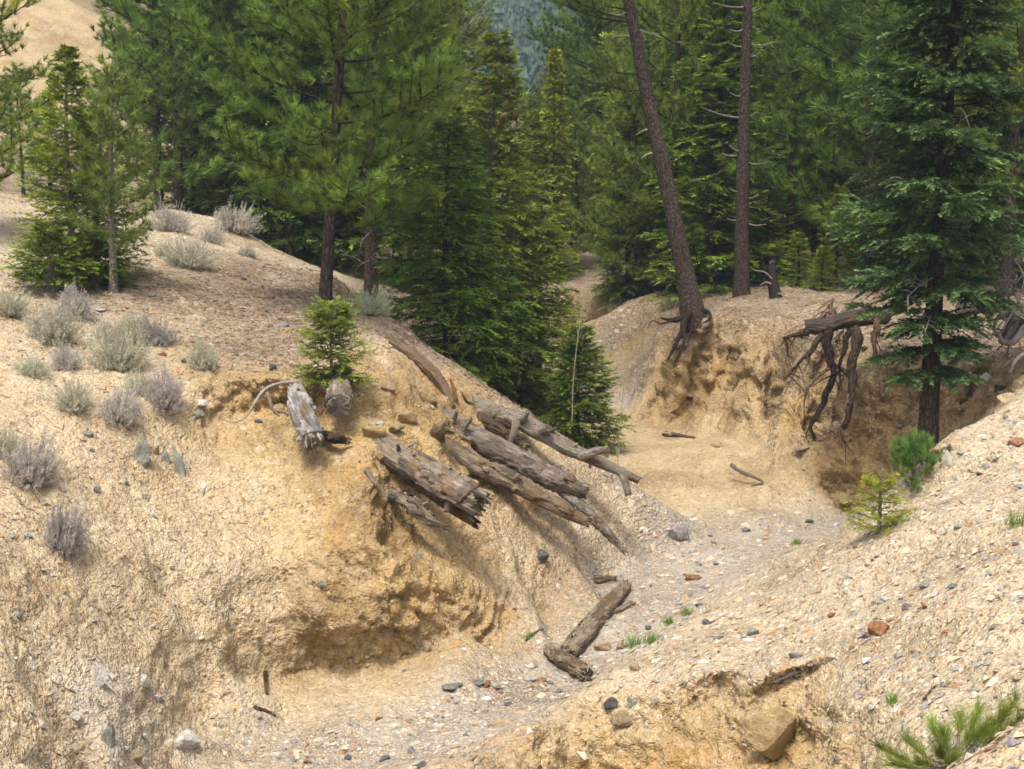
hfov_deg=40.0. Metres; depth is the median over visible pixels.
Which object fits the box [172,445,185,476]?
stone
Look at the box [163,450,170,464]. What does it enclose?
stone
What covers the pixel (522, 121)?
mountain
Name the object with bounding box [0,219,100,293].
young fir
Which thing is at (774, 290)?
burnt snag
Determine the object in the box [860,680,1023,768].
pine seedling
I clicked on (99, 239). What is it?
young fir
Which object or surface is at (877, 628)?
stone
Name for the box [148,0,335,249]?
background fir
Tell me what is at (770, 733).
clay boulder
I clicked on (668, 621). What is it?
grass tuft
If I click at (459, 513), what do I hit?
split log
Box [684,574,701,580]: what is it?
stone
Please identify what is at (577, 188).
background pine
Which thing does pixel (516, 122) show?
forest conifer
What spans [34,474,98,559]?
sagebrush
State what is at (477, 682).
stone
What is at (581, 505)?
splintered log
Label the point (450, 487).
broken log
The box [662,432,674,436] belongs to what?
stone
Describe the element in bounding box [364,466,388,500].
bent stick
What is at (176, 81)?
background pine
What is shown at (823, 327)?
root tangle
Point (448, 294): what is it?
dense fir
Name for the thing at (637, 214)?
background pine
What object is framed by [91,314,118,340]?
sagebrush
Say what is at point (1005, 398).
stone
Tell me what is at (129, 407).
sagebrush
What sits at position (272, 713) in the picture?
stick
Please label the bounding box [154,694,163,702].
stone
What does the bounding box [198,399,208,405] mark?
stone
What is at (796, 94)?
background pine
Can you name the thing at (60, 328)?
sagebrush
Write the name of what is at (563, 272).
young fir
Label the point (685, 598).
loose stone
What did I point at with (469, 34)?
forest conifer
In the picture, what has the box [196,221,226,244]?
sagebrush
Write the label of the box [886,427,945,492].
sapling
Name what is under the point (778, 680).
wood strip
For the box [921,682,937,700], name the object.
fallen twig
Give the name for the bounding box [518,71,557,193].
forest conifer
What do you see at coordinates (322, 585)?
stone
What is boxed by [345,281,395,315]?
sagebrush
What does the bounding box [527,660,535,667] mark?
stone
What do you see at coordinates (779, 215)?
forest conifer
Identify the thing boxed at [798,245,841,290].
background fir
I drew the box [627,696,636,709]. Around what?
stone
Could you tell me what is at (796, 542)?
grass tuft
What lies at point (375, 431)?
clay clod
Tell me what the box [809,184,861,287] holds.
background fir
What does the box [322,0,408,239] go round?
forest conifer
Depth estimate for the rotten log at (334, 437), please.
13.70 m
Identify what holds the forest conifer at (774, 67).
on the ground
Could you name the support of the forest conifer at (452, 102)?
on the ground
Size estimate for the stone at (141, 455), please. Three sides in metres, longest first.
0.324 x 0.193 x 0.132 m
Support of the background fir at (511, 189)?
on the ground
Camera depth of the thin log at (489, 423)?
15.61 m
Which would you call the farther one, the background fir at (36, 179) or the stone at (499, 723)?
the background fir at (36, 179)
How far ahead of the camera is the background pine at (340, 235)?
30.21 m
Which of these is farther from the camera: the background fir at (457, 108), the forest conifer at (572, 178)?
the forest conifer at (572, 178)
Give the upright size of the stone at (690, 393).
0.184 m
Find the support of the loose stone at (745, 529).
on the ground
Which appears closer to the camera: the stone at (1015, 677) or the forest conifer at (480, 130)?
the stone at (1015, 677)
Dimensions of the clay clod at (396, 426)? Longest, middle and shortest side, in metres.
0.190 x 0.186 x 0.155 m
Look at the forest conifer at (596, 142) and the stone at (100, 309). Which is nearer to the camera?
the stone at (100, 309)
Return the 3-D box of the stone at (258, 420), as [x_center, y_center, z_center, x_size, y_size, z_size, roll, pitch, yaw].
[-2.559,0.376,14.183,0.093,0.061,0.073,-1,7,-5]
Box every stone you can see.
[13,473,34,483]
[69,711,81,721]
[83,430,93,436]
[91,665,119,696]
[93,486,100,493]
[95,307,105,311]
[101,705,117,747]
[131,748,143,764]
[133,440,149,467]
[139,672,151,687]
[152,446,158,454]
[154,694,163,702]
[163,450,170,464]
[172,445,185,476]
[175,729,200,748]
[194,410,204,416]
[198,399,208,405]
[254,419,262,422]
[269,364,276,370]
[274,318,291,326]
[319,582,325,587]
[344,754,351,759]
[346,658,353,663]
[375,420,383,425]
[379,755,389,761]
[381,381,394,392]
[415,760,425,767]
[420,639,433,652]
[441,682,462,688]
[472,679,483,685]
[482,680,490,687]
[493,719,513,726]
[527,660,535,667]
[537,549,548,563]
[537,675,550,681]
[593,641,611,650]
[603,697,617,709]
[611,711,632,726]
[614,445,621,453]
[616,639,627,649]
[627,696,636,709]
[629,663,639,670]
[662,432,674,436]
[666,524,689,540]
[671,341,687,347]
[681,595,688,600]
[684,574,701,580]
[687,390,694,397]
[702,619,711,624]
[707,634,723,640]
[710,442,723,447]
[741,527,750,531]
[747,628,758,635]
[788,652,802,658]
[791,445,808,454]
[805,519,813,522]
[816,421,838,432]
[841,400,865,405]
[861,620,889,635]
[862,340,871,348]
[879,597,892,601]
[896,423,902,428]
[902,603,911,609]
[919,582,929,587]
[929,448,941,454]
[945,450,955,466]
[946,583,957,588]
[948,521,964,530]
[980,373,991,382]
[994,384,1006,392]
[996,393,1014,403]
[1007,437,1023,446]
[1010,674,1022,680]
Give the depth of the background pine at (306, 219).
28.59 m
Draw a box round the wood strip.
[770,668,801,686]
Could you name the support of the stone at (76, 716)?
on the ground
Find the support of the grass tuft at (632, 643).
on the ground
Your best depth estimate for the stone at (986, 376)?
17.02 m
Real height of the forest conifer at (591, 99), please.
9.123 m
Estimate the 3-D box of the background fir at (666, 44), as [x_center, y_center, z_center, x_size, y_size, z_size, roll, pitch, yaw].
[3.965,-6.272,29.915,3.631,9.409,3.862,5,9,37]
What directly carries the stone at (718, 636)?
on the ground
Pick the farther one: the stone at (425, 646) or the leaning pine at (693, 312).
the leaning pine at (693, 312)
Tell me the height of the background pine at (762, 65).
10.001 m
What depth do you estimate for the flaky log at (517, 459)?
14.95 m
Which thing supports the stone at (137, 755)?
on the ground
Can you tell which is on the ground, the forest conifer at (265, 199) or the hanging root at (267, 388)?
the forest conifer at (265, 199)
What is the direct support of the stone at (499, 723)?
on the ground
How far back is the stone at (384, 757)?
11.14 m
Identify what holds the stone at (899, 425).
on the ground
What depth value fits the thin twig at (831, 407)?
18.10 m
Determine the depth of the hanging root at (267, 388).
13.84 m
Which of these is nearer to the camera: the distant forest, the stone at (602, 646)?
the stone at (602, 646)
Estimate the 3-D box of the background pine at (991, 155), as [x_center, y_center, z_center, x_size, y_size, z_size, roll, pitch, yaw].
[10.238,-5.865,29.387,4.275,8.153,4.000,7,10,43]
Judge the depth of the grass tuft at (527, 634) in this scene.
13.30 m
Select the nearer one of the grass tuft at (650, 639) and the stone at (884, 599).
the stone at (884, 599)
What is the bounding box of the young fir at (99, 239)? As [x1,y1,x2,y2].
[53,231,143,288]
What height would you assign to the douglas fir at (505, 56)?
5.844 m
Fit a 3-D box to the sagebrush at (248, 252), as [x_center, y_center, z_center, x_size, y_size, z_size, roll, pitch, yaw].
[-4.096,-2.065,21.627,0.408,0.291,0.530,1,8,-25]
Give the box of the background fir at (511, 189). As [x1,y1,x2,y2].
[480,136,549,348]
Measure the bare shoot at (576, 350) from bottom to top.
2.137 m
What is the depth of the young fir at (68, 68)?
17.20 m
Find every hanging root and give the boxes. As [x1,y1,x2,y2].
[221,380,299,422]
[260,386,279,415]
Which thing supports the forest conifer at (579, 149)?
on the ground
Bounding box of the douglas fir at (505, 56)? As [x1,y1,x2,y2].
[398,27,581,402]
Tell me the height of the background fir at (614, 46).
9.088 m
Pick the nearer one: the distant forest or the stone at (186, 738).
the stone at (186, 738)
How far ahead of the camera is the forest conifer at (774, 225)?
34.92 m
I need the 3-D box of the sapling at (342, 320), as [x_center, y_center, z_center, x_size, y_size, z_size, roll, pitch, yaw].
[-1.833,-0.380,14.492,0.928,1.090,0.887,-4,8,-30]
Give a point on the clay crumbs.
(390, 588)
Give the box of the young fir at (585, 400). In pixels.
[522,320,636,455]
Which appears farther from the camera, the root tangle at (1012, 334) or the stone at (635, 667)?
the root tangle at (1012, 334)
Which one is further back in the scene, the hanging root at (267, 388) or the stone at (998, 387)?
the stone at (998, 387)
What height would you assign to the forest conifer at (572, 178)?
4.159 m
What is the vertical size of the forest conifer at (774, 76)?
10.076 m
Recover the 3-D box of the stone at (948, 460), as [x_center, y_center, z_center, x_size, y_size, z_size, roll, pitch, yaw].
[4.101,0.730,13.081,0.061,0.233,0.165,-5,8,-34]
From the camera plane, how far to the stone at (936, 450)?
13.26 m
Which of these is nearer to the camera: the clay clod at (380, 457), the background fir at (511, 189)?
the clay clod at (380, 457)
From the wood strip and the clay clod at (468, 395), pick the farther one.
the clay clod at (468, 395)
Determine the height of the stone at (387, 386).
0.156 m
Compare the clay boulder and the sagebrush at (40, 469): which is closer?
the clay boulder
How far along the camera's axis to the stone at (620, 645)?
13.16 m
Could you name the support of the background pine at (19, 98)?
on the ground
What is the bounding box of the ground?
[0,0,1023,768]
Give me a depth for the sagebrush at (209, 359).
14.48 m
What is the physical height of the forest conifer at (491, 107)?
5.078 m
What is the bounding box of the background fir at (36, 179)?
[15,96,86,202]
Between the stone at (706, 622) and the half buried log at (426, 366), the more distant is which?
the half buried log at (426, 366)
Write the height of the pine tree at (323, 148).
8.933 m
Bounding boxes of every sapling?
[290,295,378,395]
[843,464,919,534]
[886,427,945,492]
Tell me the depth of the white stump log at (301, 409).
13.55 m
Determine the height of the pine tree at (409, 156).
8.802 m
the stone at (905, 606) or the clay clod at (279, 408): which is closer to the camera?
the stone at (905, 606)
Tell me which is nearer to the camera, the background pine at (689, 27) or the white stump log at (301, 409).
the white stump log at (301, 409)
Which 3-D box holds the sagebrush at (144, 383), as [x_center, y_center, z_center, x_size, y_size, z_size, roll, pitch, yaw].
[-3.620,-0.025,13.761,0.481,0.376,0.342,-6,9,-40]
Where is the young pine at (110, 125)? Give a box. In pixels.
[56,47,165,292]
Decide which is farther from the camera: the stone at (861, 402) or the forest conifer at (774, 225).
the forest conifer at (774, 225)
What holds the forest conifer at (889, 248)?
on the ground
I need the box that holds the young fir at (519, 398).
[479,292,565,425]
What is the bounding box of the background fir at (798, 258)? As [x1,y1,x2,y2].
[777,232,819,287]
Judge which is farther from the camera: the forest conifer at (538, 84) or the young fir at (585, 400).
the forest conifer at (538, 84)
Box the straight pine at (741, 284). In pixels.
[702,0,775,297]
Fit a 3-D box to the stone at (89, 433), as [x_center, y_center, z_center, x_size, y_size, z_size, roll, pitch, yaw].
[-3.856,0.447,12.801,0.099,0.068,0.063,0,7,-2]
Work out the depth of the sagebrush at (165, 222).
21.86 m
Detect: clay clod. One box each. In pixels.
[273,403,284,412]
[351,424,385,437]
[377,450,383,462]
[389,421,404,432]
[398,409,417,423]
[416,389,436,404]
[461,390,475,404]
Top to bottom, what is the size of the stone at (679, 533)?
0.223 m
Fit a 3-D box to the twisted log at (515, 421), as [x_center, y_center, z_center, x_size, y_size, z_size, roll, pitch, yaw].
[0.044,0.626,16.155,2.918,1.070,0.990,6,9,41]
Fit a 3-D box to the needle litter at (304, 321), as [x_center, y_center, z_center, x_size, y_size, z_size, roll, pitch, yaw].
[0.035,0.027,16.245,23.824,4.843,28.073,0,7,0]
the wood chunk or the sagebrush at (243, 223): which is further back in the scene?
the sagebrush at (243, 223)
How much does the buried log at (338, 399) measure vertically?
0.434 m
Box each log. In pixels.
[286,378,324,453]
[323,430,351,445]
[324,363,353,417]
[368,424,492,516]
[382,463,481,529]
[387,337,455,408]
[429,420,593,528]
[440,406,592,498]
[472,395,641,496]
[476,411,530,451]
[543,641,593,681]
[557,492,627,554]
[557,577,631,657]
[610,596,635,616]
[955,298,1023,313]
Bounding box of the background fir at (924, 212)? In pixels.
[886,12,1004,270]
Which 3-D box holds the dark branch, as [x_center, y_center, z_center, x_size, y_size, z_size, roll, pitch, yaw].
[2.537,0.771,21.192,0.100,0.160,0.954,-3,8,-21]
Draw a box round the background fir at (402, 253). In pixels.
[297,0,486,282]
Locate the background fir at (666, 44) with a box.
[611,0,781,291]
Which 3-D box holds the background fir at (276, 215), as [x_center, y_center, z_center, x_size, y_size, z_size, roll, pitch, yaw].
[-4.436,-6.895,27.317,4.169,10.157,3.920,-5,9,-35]
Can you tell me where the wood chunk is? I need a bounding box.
[591,573,616,583]
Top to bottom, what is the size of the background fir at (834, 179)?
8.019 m
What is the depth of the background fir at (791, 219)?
27.51 m
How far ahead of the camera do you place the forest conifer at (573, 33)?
36.97 m
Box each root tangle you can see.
[774,298,893,467]
[973,196,1023,373]
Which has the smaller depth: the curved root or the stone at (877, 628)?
the stone at (877, 628)
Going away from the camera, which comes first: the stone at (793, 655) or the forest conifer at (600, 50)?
the stone at (793, 655)
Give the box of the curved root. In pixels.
[730,463,763,485]
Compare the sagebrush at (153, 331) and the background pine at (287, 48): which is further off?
the background pine at (287, 48)
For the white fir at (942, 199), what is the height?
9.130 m
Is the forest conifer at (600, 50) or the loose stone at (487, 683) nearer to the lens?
the loose stone at (487, 683)
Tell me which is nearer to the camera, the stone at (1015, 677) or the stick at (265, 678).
the stone at (1015, 677)
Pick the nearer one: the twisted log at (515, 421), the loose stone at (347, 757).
the loose stone at (347, 757)
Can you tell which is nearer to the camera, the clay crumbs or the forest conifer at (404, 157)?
the clay crumbs
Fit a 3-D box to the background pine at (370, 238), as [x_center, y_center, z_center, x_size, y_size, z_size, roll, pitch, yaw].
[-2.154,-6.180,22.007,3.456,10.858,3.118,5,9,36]
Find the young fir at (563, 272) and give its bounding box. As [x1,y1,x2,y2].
[478,204,604,418]
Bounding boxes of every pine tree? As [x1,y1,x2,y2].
[161,0,470,310]
[326,0,486,272]
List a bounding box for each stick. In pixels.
[252,701,277,717]
[263,668,271,694]
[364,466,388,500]
[524,628,545,641]
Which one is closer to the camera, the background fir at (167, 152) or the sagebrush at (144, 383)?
the sagebrush at (144, 383)
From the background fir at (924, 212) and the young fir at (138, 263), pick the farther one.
the background fir at (924, 212)
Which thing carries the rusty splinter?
on the ground
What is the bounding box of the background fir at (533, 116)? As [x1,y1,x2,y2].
[503,109,567,279]
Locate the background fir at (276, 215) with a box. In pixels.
[172,0,388,267]
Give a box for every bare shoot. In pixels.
[571,270,588,426]
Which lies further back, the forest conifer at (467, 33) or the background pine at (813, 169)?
the forest conifer at (467, 33)
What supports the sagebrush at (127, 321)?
on the ground
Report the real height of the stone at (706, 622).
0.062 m
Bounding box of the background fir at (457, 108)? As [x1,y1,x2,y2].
[422,105,503,329]
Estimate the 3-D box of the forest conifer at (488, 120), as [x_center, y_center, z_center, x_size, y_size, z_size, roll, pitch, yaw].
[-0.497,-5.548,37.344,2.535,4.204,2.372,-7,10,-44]
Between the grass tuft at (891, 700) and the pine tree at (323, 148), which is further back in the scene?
the pine tree at (323, 148)
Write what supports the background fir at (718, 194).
on the ground
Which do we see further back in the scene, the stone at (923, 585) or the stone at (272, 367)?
the stone at (272, 367)
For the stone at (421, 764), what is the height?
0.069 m
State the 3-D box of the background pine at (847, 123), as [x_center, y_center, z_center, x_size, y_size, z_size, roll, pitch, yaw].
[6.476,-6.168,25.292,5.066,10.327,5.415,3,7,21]
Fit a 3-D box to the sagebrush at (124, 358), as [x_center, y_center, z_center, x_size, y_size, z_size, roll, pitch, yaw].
[-4.019,-0.402,14.303,0.876,0.640,0.602,0,7,4]
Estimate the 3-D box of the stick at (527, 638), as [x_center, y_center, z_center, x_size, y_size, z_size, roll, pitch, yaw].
[0.217,2.364,13.366,0.308,0.125,0.079,-7,10,-44]
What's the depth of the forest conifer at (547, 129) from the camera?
42.15 m
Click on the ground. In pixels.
(734, 416)
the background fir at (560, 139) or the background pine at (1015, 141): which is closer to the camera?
the background pine at (1015, 141)
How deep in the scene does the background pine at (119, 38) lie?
28.87 m
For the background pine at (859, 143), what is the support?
on the ground
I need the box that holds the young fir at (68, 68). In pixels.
[7,43,136,288]
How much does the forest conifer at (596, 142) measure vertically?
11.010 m
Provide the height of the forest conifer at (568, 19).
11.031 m
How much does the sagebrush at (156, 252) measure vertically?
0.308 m
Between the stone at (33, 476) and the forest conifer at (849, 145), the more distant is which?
the forest conifer at (849, 145)
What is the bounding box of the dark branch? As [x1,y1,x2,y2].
[664,431,695,438]
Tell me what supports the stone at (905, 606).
on the ground
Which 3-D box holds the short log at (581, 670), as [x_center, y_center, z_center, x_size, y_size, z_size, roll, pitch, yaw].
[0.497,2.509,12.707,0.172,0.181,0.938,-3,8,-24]
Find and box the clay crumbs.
[0,300,1023,768]
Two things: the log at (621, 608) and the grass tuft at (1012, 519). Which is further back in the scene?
the log at (621, 608)
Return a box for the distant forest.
[424,0,864,100]
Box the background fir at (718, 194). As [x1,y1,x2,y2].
[634,0,796,306]
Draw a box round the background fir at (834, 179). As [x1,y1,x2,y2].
[777,0,923,271]
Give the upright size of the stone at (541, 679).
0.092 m
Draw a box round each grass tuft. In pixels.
[522,631,534,638]
[617,629,646,647]
[643,630,659,644]
[660,615,679,625]
[680,604,692,615]
[791,538,800,544]
[884,688,905,704]
[998,502,1023,526]
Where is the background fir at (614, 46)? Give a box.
[587,0,671,296]
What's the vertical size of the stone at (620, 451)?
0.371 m
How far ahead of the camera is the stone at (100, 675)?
10.30 m
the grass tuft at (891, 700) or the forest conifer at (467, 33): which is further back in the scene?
the forest conifer at (467, 33)
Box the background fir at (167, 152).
[88,0,281,216]
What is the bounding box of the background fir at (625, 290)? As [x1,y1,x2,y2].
[587,87,667,311]
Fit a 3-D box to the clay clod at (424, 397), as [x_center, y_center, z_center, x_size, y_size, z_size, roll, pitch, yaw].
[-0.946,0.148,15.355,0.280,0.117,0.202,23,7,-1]
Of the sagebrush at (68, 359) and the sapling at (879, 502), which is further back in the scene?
the sagebrush at (68, 359)
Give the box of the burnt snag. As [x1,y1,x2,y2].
[756,259,785,298]
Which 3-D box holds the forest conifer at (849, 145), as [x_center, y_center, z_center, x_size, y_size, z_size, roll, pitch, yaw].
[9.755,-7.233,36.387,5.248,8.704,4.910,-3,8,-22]
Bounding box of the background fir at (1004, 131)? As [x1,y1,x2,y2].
[899,0,1023,283]
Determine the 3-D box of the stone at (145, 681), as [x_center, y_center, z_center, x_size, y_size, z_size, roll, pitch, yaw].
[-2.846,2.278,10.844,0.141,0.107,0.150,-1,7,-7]
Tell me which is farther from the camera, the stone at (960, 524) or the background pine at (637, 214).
the background pine at (637, 214)
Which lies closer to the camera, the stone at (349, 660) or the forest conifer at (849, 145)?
the stone at (349, 660)
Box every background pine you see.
[0,0,89,191]
[0,61,47,197]
[53,0,276,211]
[87,2,243,204]
[88,0,201,210]
[117,0,318,214]
[219,0,349,256]
[248,2,391,258]
[252,0,350,257]
[272,0,468,296]
[362,0,462,292]
[536,97,621,267]
[564,53,711,299]
[607,0,758,293]
[667,0,856,269]
[711,0,1008,290]
[724,0,864,276]
[786,0,849,267]
[822,0,972,269]
[917,6,1023,264]
[920,0,1023,296]
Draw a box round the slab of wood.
[387,486,449,530]
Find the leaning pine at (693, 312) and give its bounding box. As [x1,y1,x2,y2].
[540,0,711,364]
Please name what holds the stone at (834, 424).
on the ground
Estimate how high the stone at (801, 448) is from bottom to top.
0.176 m
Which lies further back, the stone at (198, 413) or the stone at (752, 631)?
the stone at (198, 413)
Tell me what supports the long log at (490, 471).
on the ground
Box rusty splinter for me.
[449,378,457,401]
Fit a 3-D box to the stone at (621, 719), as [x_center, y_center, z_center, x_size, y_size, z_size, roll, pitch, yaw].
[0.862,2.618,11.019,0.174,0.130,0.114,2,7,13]
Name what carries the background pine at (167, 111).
on the ground
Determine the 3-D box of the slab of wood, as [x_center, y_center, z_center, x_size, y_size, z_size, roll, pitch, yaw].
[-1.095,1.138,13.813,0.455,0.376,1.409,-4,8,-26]
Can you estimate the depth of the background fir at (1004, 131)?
25.89 m
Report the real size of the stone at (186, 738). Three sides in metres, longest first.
0.260 x 0.242 x 0.173 m
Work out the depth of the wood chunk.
15.21 m
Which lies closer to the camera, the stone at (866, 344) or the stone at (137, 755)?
the stone at (137, 755)
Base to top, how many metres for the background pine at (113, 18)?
9.783 m
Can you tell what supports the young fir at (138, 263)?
on the ground
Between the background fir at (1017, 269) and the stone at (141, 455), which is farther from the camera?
the background fir at (1017, 269)
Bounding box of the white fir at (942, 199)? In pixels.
[827,0,1023,463]
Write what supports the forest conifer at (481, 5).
on the ground
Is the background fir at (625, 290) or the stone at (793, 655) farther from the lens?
the background fir at (625, 290)
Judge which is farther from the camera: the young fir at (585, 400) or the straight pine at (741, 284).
the straight pine at (741, 284)
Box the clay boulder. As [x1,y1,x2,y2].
[741,706,796,759]
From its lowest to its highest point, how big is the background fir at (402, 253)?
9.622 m
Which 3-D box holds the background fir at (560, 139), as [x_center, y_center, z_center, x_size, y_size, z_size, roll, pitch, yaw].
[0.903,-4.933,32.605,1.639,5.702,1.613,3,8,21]
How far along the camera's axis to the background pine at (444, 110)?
26.82 m
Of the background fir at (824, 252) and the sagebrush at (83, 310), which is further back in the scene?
the background fir at (824, 252)
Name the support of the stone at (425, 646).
on the ground
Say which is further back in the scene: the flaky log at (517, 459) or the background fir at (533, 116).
the background fir at (533, 116)
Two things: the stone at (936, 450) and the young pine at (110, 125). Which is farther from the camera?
the young pine at (110, 125)
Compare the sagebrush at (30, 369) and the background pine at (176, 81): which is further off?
the background pine at (176, 81)
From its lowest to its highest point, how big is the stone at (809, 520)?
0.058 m
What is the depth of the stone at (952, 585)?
10.38 m
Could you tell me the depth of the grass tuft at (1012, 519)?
10.91 m
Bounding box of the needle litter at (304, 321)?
[0,195,1023,768]
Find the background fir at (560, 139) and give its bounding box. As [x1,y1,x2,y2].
[526,47,584,282]
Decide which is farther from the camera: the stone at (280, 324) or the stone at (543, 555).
the stone at (280, 324)
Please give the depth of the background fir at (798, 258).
25.66 m
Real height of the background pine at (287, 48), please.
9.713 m
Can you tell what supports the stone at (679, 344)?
on the ground
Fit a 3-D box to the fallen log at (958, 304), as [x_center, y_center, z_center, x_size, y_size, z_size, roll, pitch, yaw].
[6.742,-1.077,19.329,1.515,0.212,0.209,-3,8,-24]
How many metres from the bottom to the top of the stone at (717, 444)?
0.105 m
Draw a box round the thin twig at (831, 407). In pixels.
[821,400,844,413]
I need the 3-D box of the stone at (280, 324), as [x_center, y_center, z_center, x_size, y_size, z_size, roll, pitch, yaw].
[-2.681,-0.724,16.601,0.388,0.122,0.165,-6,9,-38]
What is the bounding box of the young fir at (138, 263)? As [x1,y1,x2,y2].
[35,106,154,280]
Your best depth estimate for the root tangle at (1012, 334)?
16.12 m
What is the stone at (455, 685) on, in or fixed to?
on the ground
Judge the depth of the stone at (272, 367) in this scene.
14.58 m
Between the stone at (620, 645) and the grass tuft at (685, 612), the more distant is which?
the grass tuft at (685, 612)
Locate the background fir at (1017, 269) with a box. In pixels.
[950,0,1023,284]
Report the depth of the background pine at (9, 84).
19.20 m
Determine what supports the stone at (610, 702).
on the ground
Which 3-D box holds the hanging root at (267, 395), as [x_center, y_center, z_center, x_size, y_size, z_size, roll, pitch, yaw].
[-2.398,0.163,13.862,0.078,0.258,0.474,-4,8,-28]
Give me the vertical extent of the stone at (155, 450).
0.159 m
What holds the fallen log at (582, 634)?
on the ground
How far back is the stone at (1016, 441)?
13.00 m
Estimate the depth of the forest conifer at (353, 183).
36.36 m
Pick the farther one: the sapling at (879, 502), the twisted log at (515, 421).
the twisted log at (515, 421)
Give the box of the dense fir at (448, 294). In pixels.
[353,114,543,385]
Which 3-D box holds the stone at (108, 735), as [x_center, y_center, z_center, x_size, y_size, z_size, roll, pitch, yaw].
[-2.849,2.435,10.029,0.149,0.456,0.090,4,6,-11]
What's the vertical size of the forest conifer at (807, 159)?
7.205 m
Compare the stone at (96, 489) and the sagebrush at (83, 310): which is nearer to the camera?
the stone at (96, 489)
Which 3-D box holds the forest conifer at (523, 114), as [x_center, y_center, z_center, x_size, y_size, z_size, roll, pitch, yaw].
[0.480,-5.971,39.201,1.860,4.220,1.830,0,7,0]
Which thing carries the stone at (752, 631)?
on the ground
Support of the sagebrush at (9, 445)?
on the ground
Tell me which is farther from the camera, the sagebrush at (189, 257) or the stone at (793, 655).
the sagebrush at (189, 257)
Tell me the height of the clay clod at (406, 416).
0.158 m
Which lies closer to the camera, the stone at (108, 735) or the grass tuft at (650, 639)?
the stone at (108, 735)
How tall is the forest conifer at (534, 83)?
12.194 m
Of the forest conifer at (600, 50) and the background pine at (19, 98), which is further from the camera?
the forest conifer at (600, 50)
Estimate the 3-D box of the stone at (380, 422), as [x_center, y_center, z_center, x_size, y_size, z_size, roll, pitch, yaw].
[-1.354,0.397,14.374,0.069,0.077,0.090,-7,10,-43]
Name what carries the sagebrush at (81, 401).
on the ground
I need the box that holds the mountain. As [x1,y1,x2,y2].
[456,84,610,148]
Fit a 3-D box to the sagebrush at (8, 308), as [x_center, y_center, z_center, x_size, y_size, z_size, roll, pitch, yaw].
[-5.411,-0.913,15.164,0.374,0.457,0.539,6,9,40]
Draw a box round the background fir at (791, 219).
[730,153,804,282]
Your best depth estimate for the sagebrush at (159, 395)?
13.57 m
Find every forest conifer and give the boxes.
[188,38,324,235]
[277,46,390,240]
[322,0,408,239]
[355,10,464,229]
[380,0,496,233]
[400,0,534,218]
[422,2,490,88]
[422,95,482,246]
[458,97,525,233]
[467,91,497,215]
[481,70,511,200]
[497,86,534,189]
[497,95,548,231]
[515,0,715,221]
[517,0,657,241]
[517,1,622,167]
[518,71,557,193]
[533,90,560,195]
[549,100,596,243]
[555,85,595,230]
[556,0,686,247]
[580,1,802,212]
[581,5,726,232]
[653,5,796,262]
[708,6,828,235]
[714,0,809,138]
[729,0,867,247]
[777,35,863,247]
[780,31,864,209]
[782,1,931,249]
[839,9,969,254]
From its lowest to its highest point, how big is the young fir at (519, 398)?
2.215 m
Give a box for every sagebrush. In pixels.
[0,285,32,319]
[0,413,63,492]
[0,422,23,459]
[9,352,55,378]
[22,294,88,345]
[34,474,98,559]
[45,337,86,371]
[49,369,96,414]
[53,271,99,321]
[81,315,164,372]
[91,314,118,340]
[91,377,147,427]
[110,302,148,344]
[119,366,160,396]
[129,309,183,346]
[141,352,190,415]
[146,194,194,233]
[149,240,171,256]
[157,228,226,269]
[184,330,221,371]
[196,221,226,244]
[209,195,265,235]
[235,241,257,257]
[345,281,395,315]
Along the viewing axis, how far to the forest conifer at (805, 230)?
37.03 m

